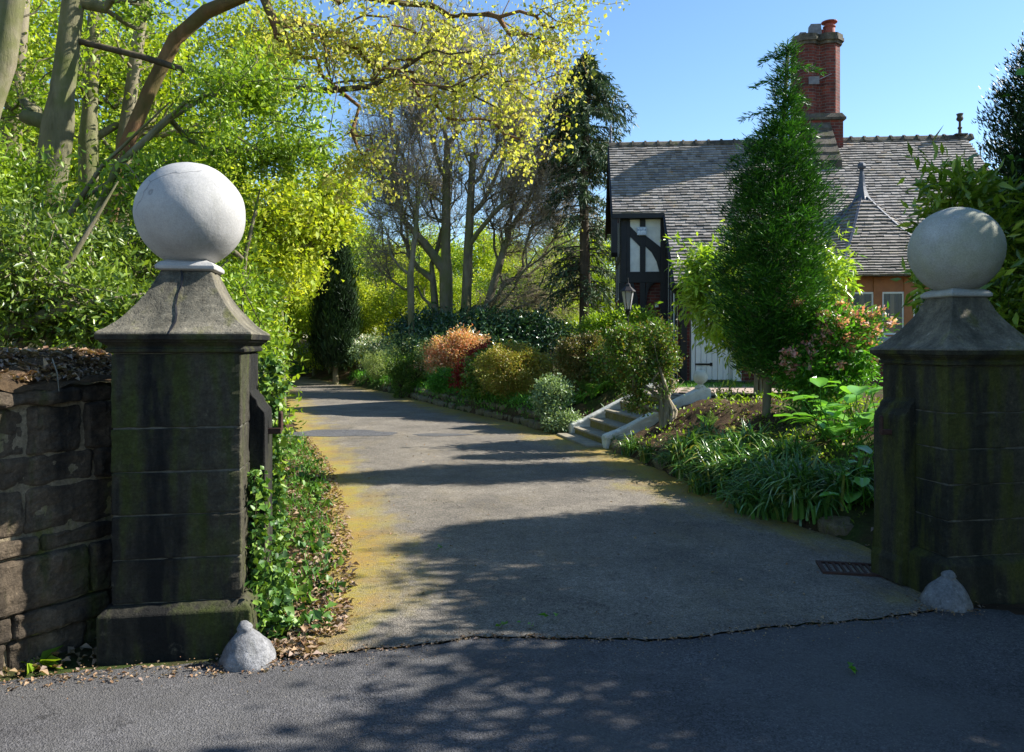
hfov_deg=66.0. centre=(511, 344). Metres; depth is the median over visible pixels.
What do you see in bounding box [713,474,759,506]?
strap leaf clump
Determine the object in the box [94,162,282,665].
gate pier
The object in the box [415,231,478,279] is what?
woodland tree
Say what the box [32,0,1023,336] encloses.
sky
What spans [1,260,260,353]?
undergrowth
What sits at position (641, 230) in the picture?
alarm box
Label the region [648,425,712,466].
strap leaf clump
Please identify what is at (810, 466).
strap leaf clump
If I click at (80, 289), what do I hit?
rhododendron bush
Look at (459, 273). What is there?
woodland tree
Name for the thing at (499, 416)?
edging rock
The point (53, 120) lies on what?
sycamore tree
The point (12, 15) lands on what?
oak tree
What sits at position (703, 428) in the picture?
strap leaf clump
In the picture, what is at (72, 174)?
woodland tree
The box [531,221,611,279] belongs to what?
woodland tree
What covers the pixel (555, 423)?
grey green shrub
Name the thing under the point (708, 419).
fern plant
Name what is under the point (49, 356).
twig debris
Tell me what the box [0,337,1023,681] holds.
ground
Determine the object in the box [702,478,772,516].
strap leaf clump
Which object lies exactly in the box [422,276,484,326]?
woodland tree
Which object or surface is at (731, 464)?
strap leaf clump
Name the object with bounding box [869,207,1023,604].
gate pier
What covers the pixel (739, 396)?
weeds
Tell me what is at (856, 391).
bergenia plant
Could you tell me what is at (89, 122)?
ash tree
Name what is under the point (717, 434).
strap leaf clump
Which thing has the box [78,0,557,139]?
branch
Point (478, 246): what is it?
woodland tree
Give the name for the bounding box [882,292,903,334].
window
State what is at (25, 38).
ash tree
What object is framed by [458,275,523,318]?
woodland tree
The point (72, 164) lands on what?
woodland tree
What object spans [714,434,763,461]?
strap leaf clump
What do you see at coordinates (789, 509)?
strap leaf clump
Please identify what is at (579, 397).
fern plant
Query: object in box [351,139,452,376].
birch tree
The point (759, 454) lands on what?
strap leaf clump
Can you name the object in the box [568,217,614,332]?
woodland tree
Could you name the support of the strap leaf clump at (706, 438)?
on the ground at (860, 531)
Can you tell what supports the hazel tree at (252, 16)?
on the ground at (860, 531)
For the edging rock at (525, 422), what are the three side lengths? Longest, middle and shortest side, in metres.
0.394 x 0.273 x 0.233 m
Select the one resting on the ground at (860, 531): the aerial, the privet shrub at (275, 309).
the privet shrub at (275, 309)
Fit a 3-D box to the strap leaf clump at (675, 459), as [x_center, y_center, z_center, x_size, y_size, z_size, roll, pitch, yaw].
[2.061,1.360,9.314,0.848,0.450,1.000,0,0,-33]
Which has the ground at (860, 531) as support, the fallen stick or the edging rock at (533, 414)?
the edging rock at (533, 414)
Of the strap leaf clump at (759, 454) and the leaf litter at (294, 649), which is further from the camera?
the strap leaf clump at (759, 454)
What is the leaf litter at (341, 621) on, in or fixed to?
on the ground at (860, 531)
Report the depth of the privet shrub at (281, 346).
6.12 m
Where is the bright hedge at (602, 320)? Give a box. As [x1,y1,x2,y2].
[569,303,664,382]
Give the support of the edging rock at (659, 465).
on the ground at (860, 531)
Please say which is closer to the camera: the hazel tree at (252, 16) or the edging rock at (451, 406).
the hazel tree at (252, 16)
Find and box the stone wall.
[0,382,112,670]
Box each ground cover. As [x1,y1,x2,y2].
[257,433,350,639]
[346,366,633,419]
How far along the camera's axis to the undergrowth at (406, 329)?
34.11 m
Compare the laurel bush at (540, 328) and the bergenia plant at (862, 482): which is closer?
the bergenia plant at (862, 482)
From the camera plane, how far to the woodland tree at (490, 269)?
33.98 m
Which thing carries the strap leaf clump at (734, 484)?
on the ground at (860, 531)
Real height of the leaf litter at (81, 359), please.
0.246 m
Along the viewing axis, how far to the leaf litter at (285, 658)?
4.00 m
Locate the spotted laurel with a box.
[655,219,882,394]
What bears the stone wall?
on the ground at (860, 531)
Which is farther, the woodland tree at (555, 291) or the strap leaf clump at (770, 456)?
the woodland tree at (555, 291)
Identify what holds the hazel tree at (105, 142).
on the ground at (860, 531)
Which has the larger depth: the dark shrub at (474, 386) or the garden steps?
the dark shrub at (474, 386)
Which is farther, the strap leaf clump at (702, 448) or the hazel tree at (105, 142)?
the hazel tree at (105, 142)
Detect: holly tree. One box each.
[44,29,359,346]
[1003,68,1023,160]
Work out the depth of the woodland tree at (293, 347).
38.55 m
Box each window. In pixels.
[853,292,872,325]
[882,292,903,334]
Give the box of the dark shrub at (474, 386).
[459,340,522,403]
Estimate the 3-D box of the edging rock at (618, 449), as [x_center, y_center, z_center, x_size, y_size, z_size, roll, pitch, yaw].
[1.609,1.554,11.607,0.271,0.216,0.405,-10,-4,-6]
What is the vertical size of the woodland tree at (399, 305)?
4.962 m
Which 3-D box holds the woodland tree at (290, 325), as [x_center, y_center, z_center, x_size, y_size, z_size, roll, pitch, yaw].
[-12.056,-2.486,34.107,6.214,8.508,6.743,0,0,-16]
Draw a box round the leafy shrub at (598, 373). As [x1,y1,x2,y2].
[575,318,650,394]
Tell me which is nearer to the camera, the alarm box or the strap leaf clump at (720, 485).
the strap leaf clump at (720, 485)
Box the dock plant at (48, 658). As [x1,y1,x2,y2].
[22,645,62,673]
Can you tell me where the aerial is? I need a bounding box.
[809,73,831,84]
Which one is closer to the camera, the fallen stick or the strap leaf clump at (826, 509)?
the fallen stick
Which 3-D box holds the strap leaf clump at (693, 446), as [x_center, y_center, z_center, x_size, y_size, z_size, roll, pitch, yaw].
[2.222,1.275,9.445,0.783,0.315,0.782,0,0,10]
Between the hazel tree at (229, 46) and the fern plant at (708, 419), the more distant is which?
the hazel tree at (229, 46)
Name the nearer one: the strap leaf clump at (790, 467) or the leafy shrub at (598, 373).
the strap leaf clump at (790, 467)
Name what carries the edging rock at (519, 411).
on the ground at (860, 531)
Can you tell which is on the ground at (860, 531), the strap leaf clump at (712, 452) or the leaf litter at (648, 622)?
the strap leaf clump at (712, 452)
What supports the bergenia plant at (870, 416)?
on the ground at (860, 531)
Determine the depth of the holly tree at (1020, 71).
7.65 m
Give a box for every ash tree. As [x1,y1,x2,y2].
[0,0,98,345]
[26,0,187,345]
[36,0,268,242]
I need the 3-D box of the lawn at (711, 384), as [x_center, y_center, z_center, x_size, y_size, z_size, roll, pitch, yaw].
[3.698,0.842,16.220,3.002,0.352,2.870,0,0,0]
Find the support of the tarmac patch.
on the drive
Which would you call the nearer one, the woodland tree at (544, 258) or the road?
the road
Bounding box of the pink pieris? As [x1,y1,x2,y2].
[749,271,902,420]
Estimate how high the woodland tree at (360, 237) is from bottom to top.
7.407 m
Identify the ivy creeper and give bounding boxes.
[244,351,298,638]
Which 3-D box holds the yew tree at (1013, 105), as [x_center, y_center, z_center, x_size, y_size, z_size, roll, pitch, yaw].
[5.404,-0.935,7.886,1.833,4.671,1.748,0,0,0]
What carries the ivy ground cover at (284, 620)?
on the ground at (860, 531)
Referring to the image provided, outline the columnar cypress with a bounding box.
[305,238,366,384]
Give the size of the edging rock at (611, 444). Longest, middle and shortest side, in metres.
0.349 x 0.242 x 0.207 m
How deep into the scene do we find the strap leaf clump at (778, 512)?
7.11 m
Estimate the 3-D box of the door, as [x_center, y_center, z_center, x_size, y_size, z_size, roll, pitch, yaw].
[4.299,-0.195,16.790,0.838,1.910,0.068,0,0,5]
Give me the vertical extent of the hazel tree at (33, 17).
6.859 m
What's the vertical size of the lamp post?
2.200 m
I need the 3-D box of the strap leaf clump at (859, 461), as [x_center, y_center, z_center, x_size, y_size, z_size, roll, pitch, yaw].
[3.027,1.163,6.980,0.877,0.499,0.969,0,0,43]
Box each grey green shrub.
[527,372,580,415]
[538,404,584,433]
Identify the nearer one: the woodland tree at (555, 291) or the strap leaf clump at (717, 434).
the strap leaf clump at (717, 434)
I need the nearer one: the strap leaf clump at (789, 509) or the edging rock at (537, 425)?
the strap leaf clump at (789, 509)
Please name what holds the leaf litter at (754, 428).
on the ground at (860, 531)
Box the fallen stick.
[52,359,58,390]
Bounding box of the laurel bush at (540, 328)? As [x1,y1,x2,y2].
[368,300,588,374]
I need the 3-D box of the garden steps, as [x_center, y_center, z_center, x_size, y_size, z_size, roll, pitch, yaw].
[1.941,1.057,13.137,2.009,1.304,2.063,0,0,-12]
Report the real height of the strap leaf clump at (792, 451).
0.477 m
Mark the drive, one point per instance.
(569, 582)
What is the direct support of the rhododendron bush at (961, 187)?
on the ground at (860, 531)
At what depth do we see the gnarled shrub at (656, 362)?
11.45 m
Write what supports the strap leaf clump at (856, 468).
on the ground at (860, 531)
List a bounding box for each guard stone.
[219,620,275,671]
[919,570,973,612]
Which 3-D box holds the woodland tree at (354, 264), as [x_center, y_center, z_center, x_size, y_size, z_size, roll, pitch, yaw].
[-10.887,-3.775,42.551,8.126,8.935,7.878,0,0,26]
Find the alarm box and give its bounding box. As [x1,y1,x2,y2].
[637,227,646,234]
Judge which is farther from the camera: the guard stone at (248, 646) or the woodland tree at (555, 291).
the woodland tree at (555, 291)
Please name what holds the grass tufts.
on the ground at (860, 531)
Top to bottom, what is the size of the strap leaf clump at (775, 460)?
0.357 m
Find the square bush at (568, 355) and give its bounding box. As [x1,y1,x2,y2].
[548,330,605,399]
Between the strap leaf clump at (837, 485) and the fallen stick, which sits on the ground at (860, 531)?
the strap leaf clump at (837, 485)
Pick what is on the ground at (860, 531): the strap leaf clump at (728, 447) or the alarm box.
the strap leaf clump at (728, 447)
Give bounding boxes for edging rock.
[433,399,440,404]
[438,400,444,406]
[448,402,455,408]
[475,408,484,414]
[484,410,492,416]
[494,412,503,418]
[513,415,520,423]
[517,407,524,414]
[522,419,528,425]
[528,419,537,427]
[531,411,538,418]
[532,421,544,429]
[609,440,621,449]
[612,443,626,453]
[652,457,665,469]
[787,512,798,522]
[817,516,853,535]
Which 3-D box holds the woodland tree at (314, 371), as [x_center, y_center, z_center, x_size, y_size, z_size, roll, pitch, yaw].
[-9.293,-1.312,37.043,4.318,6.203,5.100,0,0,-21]
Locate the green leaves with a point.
(853, 668)
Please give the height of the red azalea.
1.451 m
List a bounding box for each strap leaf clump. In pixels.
[614,432,645,456]
[631,441,658,463]
[631,441,696,479]
[646,451,670,466]
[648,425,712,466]
[658,436,676,458]
[665,440,714,454]
[667,449,706,484]
[668,429,729,448]
[672,473,717,495]
[679,437,733,470]
[681,416,723,439]
[683,427,740,448]
[683,443,751,475]
[684,436,747,460]
[684,447,736,487]
[687,448,753,485]
[697,443,761,483]
[699,471,744,502]
[702,418,777,459]
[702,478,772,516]
[710,473,755,493]
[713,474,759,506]
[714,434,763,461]
[716,438,806,470]
[716,460,784,494]
[721,449,789,490]
[722,420,789,448]
[724,451,824,508]
[731,469,801,526]
[737,432,813,456]
[746,427,824,463]
[746,453,818,477]
[748,490,805,517]
[749,459,826,519]
[756,445,851,508]
[763,435,827,459]
[766,476,872,524]
[774,462,844,497]
[776,455,873,510]
[791,469,873,498]
[814,449,873,499]
[823,456,873,484]
[841,460,873,500]
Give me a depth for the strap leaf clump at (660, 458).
10.00 m
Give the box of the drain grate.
[815,560,881,576]
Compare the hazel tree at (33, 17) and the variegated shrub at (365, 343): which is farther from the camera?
the variegated shrub at (365, 343)
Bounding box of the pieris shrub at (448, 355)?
[410,324,490,371]
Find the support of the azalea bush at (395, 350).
on the ground at (860, 531)
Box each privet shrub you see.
[217,241,302,433]
[219,258,308,509]
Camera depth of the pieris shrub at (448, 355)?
22.79 m
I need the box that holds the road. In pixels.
[0,608,1023,751]
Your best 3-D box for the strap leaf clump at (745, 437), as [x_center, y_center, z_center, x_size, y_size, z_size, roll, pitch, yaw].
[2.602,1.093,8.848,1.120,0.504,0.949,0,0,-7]
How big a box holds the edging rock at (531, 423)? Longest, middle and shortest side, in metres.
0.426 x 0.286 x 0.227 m
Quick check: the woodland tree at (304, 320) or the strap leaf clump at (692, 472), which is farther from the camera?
the woodland tree at (304, 320)
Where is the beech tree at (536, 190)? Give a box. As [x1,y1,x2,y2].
[331,0,607,323]
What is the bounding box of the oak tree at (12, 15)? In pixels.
[0,0,60,137]
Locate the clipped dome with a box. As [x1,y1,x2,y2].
[358,349,394,381]
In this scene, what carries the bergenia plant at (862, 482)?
on the ground at (860, 531)
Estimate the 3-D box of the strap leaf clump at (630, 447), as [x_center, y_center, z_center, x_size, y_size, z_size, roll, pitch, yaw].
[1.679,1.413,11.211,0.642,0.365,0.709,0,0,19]
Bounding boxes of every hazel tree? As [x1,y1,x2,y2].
[2,0,108,221]
[32,0,210,162]
[76,115,259,222]
[147,0,298,170]
[207,0,336,420]
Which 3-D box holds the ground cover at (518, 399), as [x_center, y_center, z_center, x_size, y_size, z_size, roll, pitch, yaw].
[-2.117,1.107,23.288,2.124,1.089,20.266,0,0,-23]
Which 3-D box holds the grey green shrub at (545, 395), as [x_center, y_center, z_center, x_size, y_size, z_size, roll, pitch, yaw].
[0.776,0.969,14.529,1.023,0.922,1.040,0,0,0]
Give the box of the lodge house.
[605,19,994,385]
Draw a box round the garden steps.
[557,370,710,448]
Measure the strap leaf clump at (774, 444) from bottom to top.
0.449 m
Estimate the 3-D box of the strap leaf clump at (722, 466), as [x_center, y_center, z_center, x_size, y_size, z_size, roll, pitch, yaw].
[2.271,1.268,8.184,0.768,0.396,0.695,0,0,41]
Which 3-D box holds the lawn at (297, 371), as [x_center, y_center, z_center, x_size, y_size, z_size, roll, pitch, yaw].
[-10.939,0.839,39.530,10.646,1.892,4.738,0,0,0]
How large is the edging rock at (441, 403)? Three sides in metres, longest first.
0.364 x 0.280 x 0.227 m
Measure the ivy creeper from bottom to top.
1.638 m
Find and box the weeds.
[625,385,882,523]
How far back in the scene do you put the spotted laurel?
12.81 m
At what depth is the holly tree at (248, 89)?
7.66 m
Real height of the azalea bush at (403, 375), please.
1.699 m
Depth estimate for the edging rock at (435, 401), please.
20.49 m
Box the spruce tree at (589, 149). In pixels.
[526,49,638,333]
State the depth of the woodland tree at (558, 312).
30.63 m
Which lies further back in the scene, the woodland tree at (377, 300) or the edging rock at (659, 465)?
the woodland tree at (377, 300)
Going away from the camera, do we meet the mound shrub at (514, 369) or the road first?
the road
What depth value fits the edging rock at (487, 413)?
17.12 m
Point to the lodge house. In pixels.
(658, 189)
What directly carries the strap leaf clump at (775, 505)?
on the ground at (860, 531)
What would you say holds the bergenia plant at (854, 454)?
on the ground at (860, 531)
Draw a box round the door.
[695,318,731,379]
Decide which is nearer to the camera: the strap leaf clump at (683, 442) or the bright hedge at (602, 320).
the strap leaf clump at (683, 442)
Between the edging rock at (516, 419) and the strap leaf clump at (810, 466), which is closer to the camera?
the strap leaf clump at (810, 466)
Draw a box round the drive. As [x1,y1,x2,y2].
[285,367,934,654]
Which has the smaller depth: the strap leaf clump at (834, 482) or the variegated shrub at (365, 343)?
the strap leaf clump at (834, 482)
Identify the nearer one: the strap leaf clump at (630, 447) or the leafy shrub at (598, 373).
the strap leaf clump at (630, 447)
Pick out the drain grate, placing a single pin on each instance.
(819, 563)
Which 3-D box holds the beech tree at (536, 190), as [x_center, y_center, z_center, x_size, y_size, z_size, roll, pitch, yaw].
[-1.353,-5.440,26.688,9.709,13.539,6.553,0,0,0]
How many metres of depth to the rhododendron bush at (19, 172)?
7.83 m
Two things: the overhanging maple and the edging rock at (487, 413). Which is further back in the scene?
the edging rock at (487, 413)
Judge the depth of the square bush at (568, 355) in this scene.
15.19 m
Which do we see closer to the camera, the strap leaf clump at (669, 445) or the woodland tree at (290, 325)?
the strap leaf clump at (669, 445)
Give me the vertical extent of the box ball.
0.900 m
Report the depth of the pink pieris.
10.01 m
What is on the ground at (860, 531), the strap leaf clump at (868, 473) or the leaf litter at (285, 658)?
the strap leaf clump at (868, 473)
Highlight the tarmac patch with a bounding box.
[286,429,472,436]
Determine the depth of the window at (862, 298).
15.91 m
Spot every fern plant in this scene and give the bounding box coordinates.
[565,392,589,403]
[574,379,607,397]
[697,412,717,426]
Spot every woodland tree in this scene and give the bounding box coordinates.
[2,115,104,210]
[22,85,156,341]
[68,82,270,293]
[258,206,306,349]
[261,197,323,362]
[284,264,355,376]
[285,213,383,352]
[288,271,368,373]
[343,215,401,285]
[351,268,390,368]
[353,242,429,338]
[357,239,430,362]
[374,252,460,325]
[400,220,463,295]
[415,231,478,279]
[420,215,514,308]
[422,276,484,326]
[452,246,493,282]
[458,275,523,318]
[472,253,530,309]
[477,230,540,295]
[505,264,578,346]
[517,254,579,363]
[521,245,566,328]
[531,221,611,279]
[547,235,611,279]
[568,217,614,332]
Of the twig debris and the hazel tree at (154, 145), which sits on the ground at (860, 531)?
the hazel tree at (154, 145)
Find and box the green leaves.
[436,544,857,673]
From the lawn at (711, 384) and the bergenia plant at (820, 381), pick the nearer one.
the bergenia plant at (820, 381)
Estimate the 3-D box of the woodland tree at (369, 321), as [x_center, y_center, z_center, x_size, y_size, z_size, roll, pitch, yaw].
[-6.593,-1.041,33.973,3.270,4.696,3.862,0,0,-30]
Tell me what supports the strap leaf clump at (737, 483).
on the ground at (860, 531)
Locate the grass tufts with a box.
[275,428,352,614]
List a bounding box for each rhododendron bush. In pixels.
[0,102,301,326]
[0,181,266,353]
[890,126,1023,334]
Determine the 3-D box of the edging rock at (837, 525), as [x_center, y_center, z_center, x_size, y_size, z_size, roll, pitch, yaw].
[2.732,1.554,6.644,0.276,0.219,0.412,-9,-2,-25]
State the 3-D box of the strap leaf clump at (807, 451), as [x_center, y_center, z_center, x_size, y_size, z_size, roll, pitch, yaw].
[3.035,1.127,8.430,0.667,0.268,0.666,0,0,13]
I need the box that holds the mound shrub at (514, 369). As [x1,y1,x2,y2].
[463,339,562,400]
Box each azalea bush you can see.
[369,329,456,387]
[379,346,420,397]
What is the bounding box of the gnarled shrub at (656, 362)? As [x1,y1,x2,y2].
[596,313,687,428]
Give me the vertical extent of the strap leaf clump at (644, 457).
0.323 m
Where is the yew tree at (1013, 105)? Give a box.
[971,31,1023,327]
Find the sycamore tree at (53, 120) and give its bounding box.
[0,0,212,348]
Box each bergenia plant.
[767,377,873,439]
[781,380,882,427]
[792,385,873,452]
[817,445,873,504]
[819,472,872,512]
[831,436,873,473]
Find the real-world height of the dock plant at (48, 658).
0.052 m
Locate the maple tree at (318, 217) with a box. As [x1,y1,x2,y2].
[191,136,388,343]
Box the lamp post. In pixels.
[620,278,635,343]
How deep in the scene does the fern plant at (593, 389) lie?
14.55 m
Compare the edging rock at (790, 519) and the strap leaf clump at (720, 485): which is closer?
the edging rock at (790, 519)
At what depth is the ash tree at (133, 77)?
11.24 m
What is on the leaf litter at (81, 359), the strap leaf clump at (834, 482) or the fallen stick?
the fallen stick
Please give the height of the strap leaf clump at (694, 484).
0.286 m
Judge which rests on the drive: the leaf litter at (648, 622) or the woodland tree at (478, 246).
the leaf litter at (648, 622)
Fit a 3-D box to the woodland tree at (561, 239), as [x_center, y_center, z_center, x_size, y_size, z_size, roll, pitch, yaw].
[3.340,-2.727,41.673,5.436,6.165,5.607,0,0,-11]
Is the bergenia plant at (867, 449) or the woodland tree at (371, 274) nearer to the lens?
the bergenia plant at (867, 449)
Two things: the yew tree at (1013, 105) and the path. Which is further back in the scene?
the path
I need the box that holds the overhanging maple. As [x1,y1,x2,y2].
[103,0,629,226]
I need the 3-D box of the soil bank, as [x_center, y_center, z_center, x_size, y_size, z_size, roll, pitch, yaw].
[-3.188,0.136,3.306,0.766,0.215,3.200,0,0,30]
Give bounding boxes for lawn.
[287,345,366,374]
[642,377,781,389]
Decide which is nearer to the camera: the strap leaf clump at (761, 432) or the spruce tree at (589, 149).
the strap leaf clump at (761, 432)
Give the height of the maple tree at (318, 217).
4.394 m
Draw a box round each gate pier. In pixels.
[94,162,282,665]
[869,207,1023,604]
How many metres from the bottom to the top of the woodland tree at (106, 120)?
10.009 m
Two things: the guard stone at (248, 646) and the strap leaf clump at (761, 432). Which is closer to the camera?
the guard stone at (248, 646)
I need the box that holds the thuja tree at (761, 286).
[698,31,858,416]
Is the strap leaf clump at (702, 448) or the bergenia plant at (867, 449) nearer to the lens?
the bergenia plant at (867, 449)
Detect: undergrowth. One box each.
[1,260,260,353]
[306,310,608,360]
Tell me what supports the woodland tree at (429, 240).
on the ground at (860, 531)
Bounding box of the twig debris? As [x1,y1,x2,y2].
[0,342,110,381]
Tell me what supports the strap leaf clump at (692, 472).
on the ground at (860, 531)
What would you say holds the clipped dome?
on the ground at (860, 531)
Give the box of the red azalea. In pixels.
[444,339,497,392]
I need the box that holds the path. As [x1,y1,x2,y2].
[656,383,786,395]
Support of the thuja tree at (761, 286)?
on the ground at (860, 531)
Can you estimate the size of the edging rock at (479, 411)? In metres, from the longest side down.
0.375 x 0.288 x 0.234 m
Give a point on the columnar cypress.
(335, 316)
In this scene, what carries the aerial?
attached to the lodge house
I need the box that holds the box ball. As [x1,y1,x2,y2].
[423,364,457,395]
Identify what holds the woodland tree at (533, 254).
on the ground at (860, 531)
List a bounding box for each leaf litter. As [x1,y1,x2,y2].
[0,345,111,381]
[0,595,984,690]
[0,635,326,675]
[262,437,358,639]
[307,433,898,623]
[623,397,873,545]
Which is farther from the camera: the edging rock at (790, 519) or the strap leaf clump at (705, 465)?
the strap leaf clump at (705, 465)
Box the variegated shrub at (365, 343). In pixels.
[345,327,392,376]
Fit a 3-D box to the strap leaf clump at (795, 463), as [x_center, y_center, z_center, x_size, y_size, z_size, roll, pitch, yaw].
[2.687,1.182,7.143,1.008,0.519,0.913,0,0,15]
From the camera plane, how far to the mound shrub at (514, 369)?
16.89 m
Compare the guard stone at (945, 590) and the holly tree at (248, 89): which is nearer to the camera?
the guard stone at (945, 590)
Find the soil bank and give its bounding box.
[0,350,111,392]

